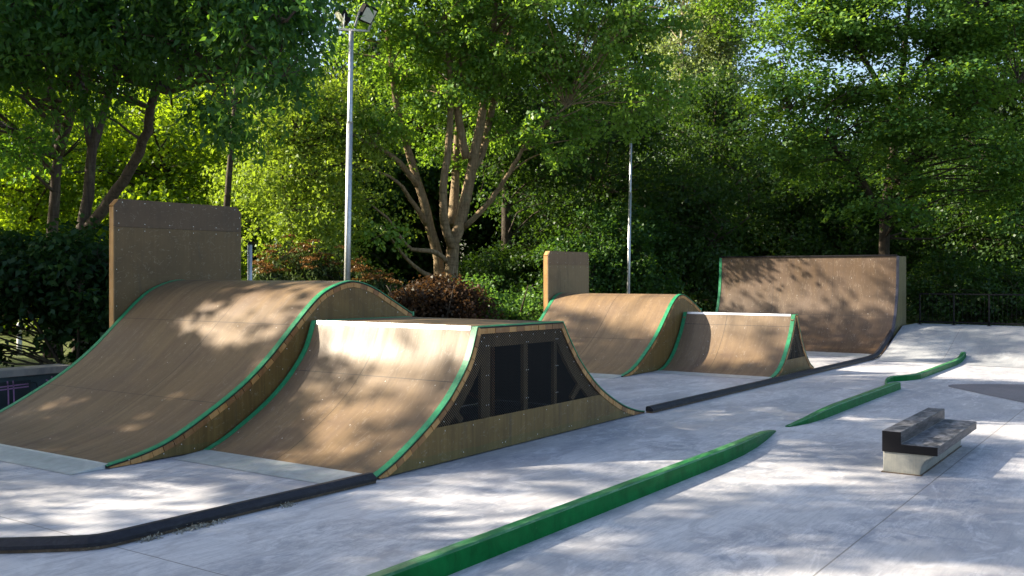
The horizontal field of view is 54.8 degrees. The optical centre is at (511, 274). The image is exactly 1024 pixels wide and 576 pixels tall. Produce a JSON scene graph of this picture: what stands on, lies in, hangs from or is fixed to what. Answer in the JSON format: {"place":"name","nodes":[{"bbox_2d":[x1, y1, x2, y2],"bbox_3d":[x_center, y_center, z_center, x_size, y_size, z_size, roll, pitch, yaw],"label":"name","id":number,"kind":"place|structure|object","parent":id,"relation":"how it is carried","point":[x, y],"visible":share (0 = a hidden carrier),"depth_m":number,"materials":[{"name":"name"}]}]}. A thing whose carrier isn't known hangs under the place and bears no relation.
{"place":"outdoors","nodes":[
{"label":"outdoors","id":0,"kind":"place"},
{"bbox_2d":[17,322,21,355],"bbox_3d":[-10.467,1.360,21.000,0.112,0.700,0.113,0,0,35],"label":"marker post","id":1,"kind":"object","parent":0,"point":[19,341],"visible":0.43,"depth_m":20.95,"materials":[{"name":"white paint"}]},
{"bbox_2d":[0,364,69,409],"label":"retaining wall","id":2,"kind":"structure","parent":0,"point":[17,383],"depth_m":12.44,"materials":[{"name":"teal paint"}]},
{"bbox_2d":[0,355,1023,575],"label":"concrete pavement","id":3,"kind":"structure","parent":0,"point":[825,497],"depth_m":7.33,"materials":[{"name":"grey concrete"}]},
{"bbox_2d":[109,199,240,327],"bbox_3d":[-4.347,0.362,12.892,0.122,2.595,1.960,0,0,35],"label":"wallride panel","id":4,"kind":"object","parent":3,"relation":"on","point":[152,244],"visible":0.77,"depth_m":12.66,"materials":[{"name":"brown wood"}]},
{"bbox_2d":[0,472,376,553],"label":"rubber kerb","id":5,"kind":"structure","parent":3,"relation":"on","point":[65,543],"depth_m":6.46,"materials":[{"name":"black rubber"}]},
{"bbox_2d":[0,280,413,474],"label":"roll ramp","id":6,"kind":"structure","parent":3,"relation":"on","point":[171,368],"depth_m":10.47,"materials":[{"name":"brown wood"}]},
{"bbox_2d":[136,502,297,542],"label":"leaf litter","id":7,"kind":"object","parent":3,"relation":"on","point":[207,524],"visible":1,"depth_m":6.52,"materials":[{"name":"brown plant"}]},
{"bbox_2d":[173,316,644,482],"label":"box ramp","id":8,"kind":"structure","parent":3,"relation":"on","point":[380,397],"depth_m":9.45,"materials":[{"name":"brown wood"}]},
{"bbox_2d":[543,251,588,311],"bbox_3d":[1.107,0.595,19.973,0.122,2.130,1.590,0,0,35],"label":"wallride panel","id":9,"kind":"object","parent":3,"relation":"on","point":[565,272],"visible":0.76,"depth_m":19.79,"materials":[{"name":"brown wood"}]},
{"bbox_2d":[366,430,775,575],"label":"grind curb","id":10,"kind":"structure","parent":3,"relation":"on","point":[461,555],"depth_m":6.53,"materials":[{"name":"green paint"}]},
{"bbox_2d":[538,293,701,377],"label":"roll ramp","id":11,"kind":"structure","parent":3,"relation":"on","point":[612,335],"depth_m":17.84,"materials":[{"name":"brown wood"}]},
{"bbox_2d":[652,312,813,378],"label":"spine ramp","id":12,"kind":"structure","parent":3,"relation":"on","point":[749,345],"depth_m":17.14,"materials":[{"name":"brown wood"}]},
{"bbox_2d":[646,326,896,412],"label":"rubber kerb","id":13,"kind":"structure","parent":3,"relation":"on","point":[663,406],"depth_m":14.80,"materials":[{"name":"black rubber"}]},
{"bbox_2d":[715,254,905,356],"bbox_3d":[6.345,0.620,21.984,4.105,2.120,2.300,0,0,35],"label":"quarter pipe","id":14,"kind":"object","parent":3,"relation":"on","point":[847,305],"visible":0.73,"depth_m":21.87,"materials":[{"name":"brown wood"}]},
{"bbox_2d":[785,382,900,426],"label":"grind curb","id":15,"kind":"structure","parent":3,"relation":"on","point":[835,408],"depth_m":12.35,"materials":[{"name":"green paint"}]},
{"bbox_2d":[885,352,965,384],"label":"grind curb","id":16,"kind":"structure","parent":3,"relation":"on","point":[960,358],"depth_m":16.46,"materials":[{"name":"green paint"}]},
{"bbox_2d":[881,407,976,475],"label":"ledge block","id":17,"kind":"structure","parent":3,"relation":"on","point":[923,442],"depth_m":8.52,"materials":[{"name":"polished dark stone"},{"name":"pale concrete"}]},
{"bbox_2d":[948,384,1023,402],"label":"tinted pavement bay","id":18,"kind":"object","parent":3,"relation":"on","point":[1014,392],"visible":1,"depth_m":14.46,"materials":[{"name":"concrete"}]},
{"bbox_2d":[0,298,1023,367],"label":"ground","id":19,"kind":"structure","parent":0,"point":[66,352],"depth_m":24.83,"materials":[{"name":"green plant"}]},
{"bbox_2d":[0,20,94,357],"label":"cherry tree","id":20,"kind":"object","parent":19,"relation":"on","point":[42,150],"visible":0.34,"depth_m":19.04,"materials":[{"name":"green plant"}]},
{"bbox_2d":[0,50,99,147],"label":"woodland tree","id":21,"kind":"object","parent":19,"relation":"on","point":[64,97],"depth_m":45.18,"materials":[{"name":"green plant"}]},
{"bbox_2d":[0,212,108,366],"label":"laurel bush","id":22,"kind":"object","parent":19,"relation":"on","point":[58,282],"visible":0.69,"depth_m":14.89,"materials":[{"name":"green plant"}]},
{"bbox_2d":[0,66,183,333],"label":"lime tree","id":23,"kind":"object","parent":19,"relation":"on","point":[8,221],"visible":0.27,"depth_m":27.71,"materials":[{"name":"green plant"}]},
{"bbox_2d":[35,83,243,238],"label":"woodland tree","id":24,"kind":"object","parent":19,"relation":"on","point":[123,141],"visible":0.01,"depth_m":40.34,"materials":[{"name":"green plant"}]},
{"bbox_2d":[0,65,315,325],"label":"lime tree","id":25,"kind":"object","parent":19,"relation":"on","point":[170,166],"visible":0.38,"depth_m":28.64,"materials":[{"name":"green plant"}]},
{"bbox_2d":[0,0,385,364],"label":"cherry tree","id":26,"kind":"object","parent":19,"relation":"on","point":[131,42],"visible":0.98,"depth_m":14.36,"materials":[{"name":"green plant"}]},
{"bbox_2d":[101,30,347,277],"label":"woodland tree","id":27,"kind":"object","parent":19,"relation":"on","point":[255,257],"visible":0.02,"depth_m":44.24,"materials":[{"name":"green plant"}]},
{"bbox_2d":[168,39,283,205],"bbox_3d":[-6.453,-4.186,22.694,6.033,11.814,5.267,0,0,-3],"label":"ash tree","id":28,"kind":"object","parent":19,"relation":"on","point":[228,185],"visible":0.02,"depth_m":22.59,"materials":[{"name":"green plant"}]},
{"bbox_2d":[247,242,252,279],"bbox_3d":[-4.510,0.570,17.000,0.089,2.260,0.089,0,0,35],"label":"bollard post","id":29,"kind":"object","parent":19,"relation":"on","point":[249,260],"visible":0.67,"depth_m":16.96,"materials":[{"name":"metal"}]},
{"bbox_2d":[231,201,272,260],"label":"woodland tree","id":30,"kind":"object","parent":19,"relation":"on","point":[257,240],"visible":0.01,"depth_m":54.45,"materials":[{"name":"green plant"}]},
{"bbox_2d":[241,233,355,280],"bbox_3d":[-5.017,0.392,22.373,2.989,2.666,2.698,0,0,35],"label":"viburnum shrub","id":31,"kind":"object","parent":19,"relation":"on","point":[305,266],"visible":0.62,"depth_m":21.83,"materials":[{"name":"green plant"}]},
{"bbox_2d":[153,7,460,285],"bbox_3d":[-8.162,-4.256,40.099,12.942,13.596,12.086,0,0,-38],"label":"woodland tree","id":32,"kind":"object","parent":19,"relation":"on","point":[376,218],"visible":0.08,"depth_m":39.02,"materials":[{"name":"green plant"}]},
{"bbox_2d":[197,50,428,284],"bbox_3d":[-5.313,-1.934,24.656,6.433,7.429,6.096,0,0,35],"label":"hornbeam tree","id":33,"kind":"object","parent":19,"relation":"on","point":[300,170],"visible":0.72,"depth_m":23.89,"materials":[{"name":"green plant"}]},
{"bbox_2d":[264,24,434,237],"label":"woodland tree","id":34,"kind":"object","parent":19,"relation":"on","point":[372,47],"visible":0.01,"depth_m":43.89,"materials":[{"name":"green plant"}]},
{"bbox_2d":[334,3,377,280],"bbox_3d":[-3.310,-1.929,20.492,0.992,7.260,0.559,0,0,20],"label":"floodlight pole","id":35,"kind":"object","parent":19,"relation":"on","point":[363,11],"visible":0.82,"depth_m":20.45,"materials":[{"name":"metal"}]},
{"bbox_2d":[341,256,407,296],"bbox_3d":[-3.051,0.651,22.115,2.121,2.147,2.174,0,0,35],"label":"viburnum shrub","id":36,"kind":"object","parent":19,"relation":"on","point":[371,279],"visible":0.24,"depth_m":21.59,"materials":[{"name":"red plant"}]},
{"bbox_2d":[330,75,540,287],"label":"woodland tree","id":37,"kind":"object","parent":19,"relation":"on","point":[432,180],"visible":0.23,"depth_m":40.24,"materials":[{"name":"green plant"}]},
{"bbox_2d":[382,272,510,319],"bbox_3d":[-1.482,0.827,20.002,2.532,1.795,2.455,0,0,35],"label":"copper shrub","id":38,"kind":"object","parent":19,"relation":"on","point":[437,298],"visible":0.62,"depth_m":19.55,"materials":[{"name":"brown plant"}]},
{"bbox_2d":[451,272,542,320],"bbox_3d":[-0.083,0.829,21.007,3.266,1.791,2.294,0,0,6],"label":"dogwood shrub","id":39,"kind":"object","parent":19,"relation":"on","point":[529,307],"visible":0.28,"depth_m":20.73,"materials":[{"name":"green plant"}]},
{"bbox_2d":[296,0,710,283],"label":"field maple","id":40,"kind":"object","parent":19,"relation":"on","point":[538,56],"visible":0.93,"depth_m":24.77,"materials":[{"name":"green plant"}]},
{"bbox_2d":[368,0,654,281],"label":"woodland tree","id":41,"kind":"object","parent":19,"relation":"on","point":[514,104],"visible":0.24,"depth_m":29.99,"materials":[{"name":"green plant"}]},
{"bbox_2d":[434,2,589,260],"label":"woodland tree","id":42,"kind":"object","parent":19,"relation":"on","point":[529,103],"depth_m":48.09,"materials":[{"name":"green plant"}]},
{"bbox_2d":[458,236,603,300],"bbox_3d":[0.651,0.263,30.135,5.181,2.924,4.264,0,0,-15],"label":"understory shrub","id":43,"kind":"object","parent":19,"relation":"on","point":[511,265],"visible":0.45,"depth_m":28.99,"materials":[{"name":"green plant"}]},
{"bbox_2d":[415,87,653,281],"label":"woodland tree","id":44,"kind":"object","parent":19,"relation":"on","point":[473,243],"visible":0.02,"depth_m":42.03,"materials":[{"name":"green plant"}]},
{"bbox_2d":[465,35,724,293],"bbox_3d":[3.043,-3.317,35.513,9.250,10.669,9.232,0,0,8],"label":"woodland tree","id":45,"kind":"object","parent":19,"relation":"on","point":[609,192],"visible":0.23,"depth_m":34.25,"materials":[{"name":"green plant"}]},
{"bbox_2d":[499,199,691,298],"bbox_3d":[2.608,-0.229,28.165,5.701,3.907,3.321,0,0,-21],"label":"hazel shrub","id":46,"kind":"object","parent":19,"relation":"on","point":[605,248],"visible":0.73,"depth_m":27.69,"materials":[{"name":"green plant"}]},
{"bbox_2d":[534,0,692,212],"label":"woodland tree","id":47,"kind":"object","parent":19,"relation":"on","point":[641,46],"visible":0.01,"depth_m":47.55,"materials":[{"name":"green plant"}]},
{"bbox_2d":[627,143,631,293],"bbox_3d":[3.146,-1.035,26.500,0.171,5.471,0.086,0,0,1],"label":"light pole","id":48,"kind":"object","parent":19,"relation":"on","point":[629,227],"visible":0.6,"depth_m":26.47,"materials":[{"name":"metal"}]},
{"bbox_2d":[573,138,772,311],"bbox_3d":[4.842,-0.901,31.124,6.180,6.461,6.509,0,0,5],"label":"woodland tree","id":49,"kind":"object","parent":19,"relation":"on","point":[696,249],"visible":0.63,"depth_m":29.71,"materials":[{"name":"green plant"}]},
{"bbox_2d":[620,150,731,295],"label":"woodland tree","id":50,"kind":"object","parent":19,"relation":"on","point":[648,174],"depth_m":43.27,"materials":[{"name":"green plant"}]},
{"bbox_2d":[630,0,762,177],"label":"poplar tree","id":51,"kind":"object","parent":19,"relation":"on","point":[676,40],"visible":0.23,"depth_m":44.25,"materials":[{"name":"green plant"}]},
{"bbox_2d":[657,0,752,309],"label":"poplar tree","id":52,"kind":"object","parent":19,"relation":"on","point":[696,41],"visible":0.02,"depth_m":46.53,"materials":[{"name":"green plant"}]},
{"bbox_2d":[673,0,782,170],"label":"poplar tree","id":53,"kind":"object","parent":19,"relation":"on","point":[728,56],"visible":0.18,"depth_m":44.57,"materials":[{"name":"green plant"}]},
{"bbox_2d":[640,60,851,307],"bbox_3d":[8.115,-3.366,39.824,8.023,10.693,8.825,0,0,-36],"label":"woodland tree","id":54,"kind":"object","parent":19,"relation":"on","point":[708,106],"visible":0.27,"depth_m":38.75,"materials":[{"name":"green plant"}]},
{"bbox_2d":[702,128,850,310],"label":"woodland tree","id":55,"kind":"object","parent":19,"relation":"on","point":[768,175],"depth_m":45.08,"materials":[{"name":"green plant"}]},
{"bbox_2d":[704,142,918,275],"bbox_3d":[10.935,-1.374,37.240,7.898,7.176,8.106,0,0,-25],"label":"woodland tree","id":56,"kind":"object","parent":19,"relation":"on","point":[805,233],"visible":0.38,"depth_m":35.60,"materials":[{"name":"green plant"}]},
{"bbox_2d":[779,117,930,254],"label":"woodland tree","id":57,"kind":"object","parent":19,"relation":"on","point":[848,155],"visible":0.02,"depth_m":42.90,"materials":[{"name":"green plant"}]},
{"bbox_2d":[687,0,1023,254],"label":"sycamore tree","id":58,"kind":"object","parent":19,"relation":"on","point":[849,27],"visible":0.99,"depth_m":28.82,"materials":[{"name":"green plant"}]},
{"bbox_2d":[836,123,881,156],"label":"woodland tree","id":59,"kind":"object","parent":19,"relation":"on","point":[853,141],"depth_m":59.87,"materials":[{"name":"green plant"}]},
{"bbox_2d":[835,107,1023,321],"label":"woodland tree","id":60,"kind":"object","parent":19,"relation":"on","point":[971,241],"visible":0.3,"depth_m":34.42,"materials":[{"name":"green plant"}]},
{"bbox_2d":[849,95,1012,313],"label":"woodland tree","id":61,"kind":"object","parent":19,"relation":"on","point":[910,152],"visible":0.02,"depth_m":42.17,"materials":[{"name":"green plant"}]},
{"bbox_2d":[893,74,1023,306],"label":"woodland tree","id":62,"kind":"object","parent":19,"relation":"on","point":[978,136],"depth_m":46.56,"materials":[{"name":"green plant"}]},
{"bbox_2d":[906,244,1023,325],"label":"understory shrub","id":63,"kind":"object","parent":19,"relation":"on","point":[1004,308],"visible":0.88,"depth_m":29.57,"materials":[{"name":"green plant"}]},
{"bbox_2d":[911,3,1023,268],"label":"woodland tree","id":64,"kind":"object","parent":19,"relation":"on","point":[1011,112],"visible":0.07,"depth_m":42.06,"materials":[{"name":"green plant"}]},
{"bbox_2d":[94,0,1022,281],"label":"sky","id":65,"kind":"structure","parent":0,"point":[762,54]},
{"bbox_2d":[873,323,1023,367],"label":"concrete bank","id":66,"kind":"structure","parent":0,"point":[992,345],"depth_m":19.79,"materials":[{"name":"grey concrete"}]},
{"bbox_2d":[919,293,1023,326],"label":"metal railing","id":67,"kind":"object","parent":66,"relation":"on","point":[954,322],"visible":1,"depth_m":21.44,"materials":[{"name":"metal"}]}
]}

